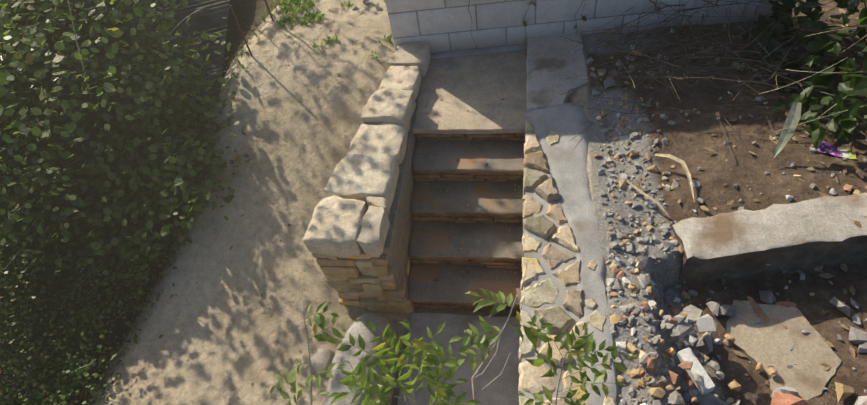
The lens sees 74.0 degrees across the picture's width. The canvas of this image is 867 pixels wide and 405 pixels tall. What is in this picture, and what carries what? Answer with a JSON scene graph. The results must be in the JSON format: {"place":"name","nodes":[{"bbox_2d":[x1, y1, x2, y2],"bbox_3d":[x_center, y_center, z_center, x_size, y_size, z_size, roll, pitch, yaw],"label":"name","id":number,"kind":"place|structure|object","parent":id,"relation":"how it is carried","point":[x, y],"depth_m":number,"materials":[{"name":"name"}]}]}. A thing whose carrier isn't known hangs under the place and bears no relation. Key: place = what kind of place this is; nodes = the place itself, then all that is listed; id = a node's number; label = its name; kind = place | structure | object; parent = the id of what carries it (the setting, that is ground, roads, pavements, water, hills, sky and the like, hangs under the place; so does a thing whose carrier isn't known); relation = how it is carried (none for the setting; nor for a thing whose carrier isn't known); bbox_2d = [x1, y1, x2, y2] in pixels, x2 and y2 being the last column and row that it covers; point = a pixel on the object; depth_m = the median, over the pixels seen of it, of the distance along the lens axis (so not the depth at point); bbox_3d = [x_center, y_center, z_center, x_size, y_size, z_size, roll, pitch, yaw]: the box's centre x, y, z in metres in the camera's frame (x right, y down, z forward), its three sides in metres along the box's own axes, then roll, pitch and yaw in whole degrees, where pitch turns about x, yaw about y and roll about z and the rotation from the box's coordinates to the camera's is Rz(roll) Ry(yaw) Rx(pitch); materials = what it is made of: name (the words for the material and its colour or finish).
{"place":"outdoors","nodes":[
{"label":"outdoors","id":0,"kind":"place"},
{"bbox_2d":[0,0,866,404],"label":"ground","id":1,"kind":"structure","parent":0,"point":[300,142],"depth_m":4.65,"materials":[{"name":"brown soil"}]},
{"bbox_2d":[0,0,251,404],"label":"shrub","id":2,"kind":"object","parent":1,"relation":"on","point":[45,79],"depth_m":4.95,"materials":[{"name":"green plant"}]},
{"bbox_2d":[80,0,229,126],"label":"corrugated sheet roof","id":3,"kind":"structure","parent":1,"relation":"on","point":[210,20],"depth_m":6.22,"materials":[{"name":"grey metal"}]},
{"bbox_2d":[75,0,392,404],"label":"weeds","id":4,"kind":"object","parent":1,"relation":"on","point":[282,21],"depth_m":5.75,"materials":[{"name":"green plant"}]},
{"bbox_2d":[229,0,273,56],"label":"rebar stakes","id":5,"kind":"object","parent":1,"relation":"on","point":[241,32],"depth_m":5.45,"materials":[{"name":"metal"}]},
{"bbox_2d":[309,313,396,404],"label":"boulder","id":6,"kind":"object","parent":1,"relation":"on","point":[322,359],"depth_m":4.10,"materials":[{"name":"grey stone"}]},
{"bbox_2d":[303,41,430,313],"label":"parapet wall","id":7,"kind":"structure","parent":1,"relation":"on","point":[356,238],"depth_m":4.26,"materials":[{"name":"stone"}]},
{"bbox_2d":[270,288,636,404],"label":"shrub","id":8,"kind":"object","parent":1,"relation":"on","point":[446,392],"depth_m":1.99,"materials":[{"name":"green plant"}]},
{"bbox_2d":[397,50,526,404],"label":"stone stairs","id":9,"kind":"structure","parent":1,"relation":"on","point":[497,209],"depth_m":4.60,"materials":[{"name":"stone"}]},
{"bbox_2d":[84,6,866,404],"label":"dead leaf litter","id":10,"kind":"object","parent":1,"relation":"on","point":[794,116],"depth_m":4.08,"materials":[{"name":"brown plant"}]},
{"bbox_2d":[116,0,866,404],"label":"gravel","id":11,"kind":"object","parent":1,"relation":"on","point":[776,340],"depth_m":3.52,"materials":[{"name":"grey gravel"}]},
{"bbox_2d":[518,33,618,404],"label":"retaining wall","id":12,"kind":"structure","parent":1,"relation":"on","point":[563,287],"depth_m":3.81,"materials":[{"name":"stone"}]},
{"bbox_2d":[385,0,776,59],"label":"block wall","id":13,"kind":"structure","parent":1,"relation":"on","point":[442,28],"depth_m":4.92,"materials":[{"name":"concrete"}]},
{"bbox_2d":[558,0,866,159],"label":"dry twigs","id":14,"kind":"object","parent":1,"relation":"on","point":[710,50],"depth_m":4.46,"materials":[{"name":"brown plant"}]},
{"bbox_2d":[672,193,866,281],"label":"concrete slab","id":15,"kind":"structure","parent":1,"relation":"on","point":[801,235],"depth_m":3.65,"materials":[{"name":"concrete"}]},
{"bbox_2d":[741,0,866,149],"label":"shrub","id":16,"kind":"object","parent":1,"relation":"on","point":[855,84],"depth_m":4.15,"materials":[{"name":"green plant"}]},
{"bbox_2d":[817,141,856,158],"bbox_3d":[2.787,-0.354,3.988,0.242,0.050,0.105,16,57,20],"label":"plastic wrapper","id":17,"kind":"object","parent":1,"relation":"on","point":[836,151],"depth_m":3.98,"materials":[{"name":"purple plastic"}]},
{"bbox_2d":[468,0,748,47],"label":"dead creeper","id":18,"kind":"object","parent":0,"point":[584,18],"depth_m":4.87,"materials":[{"name":"brown plant"}]}
]}

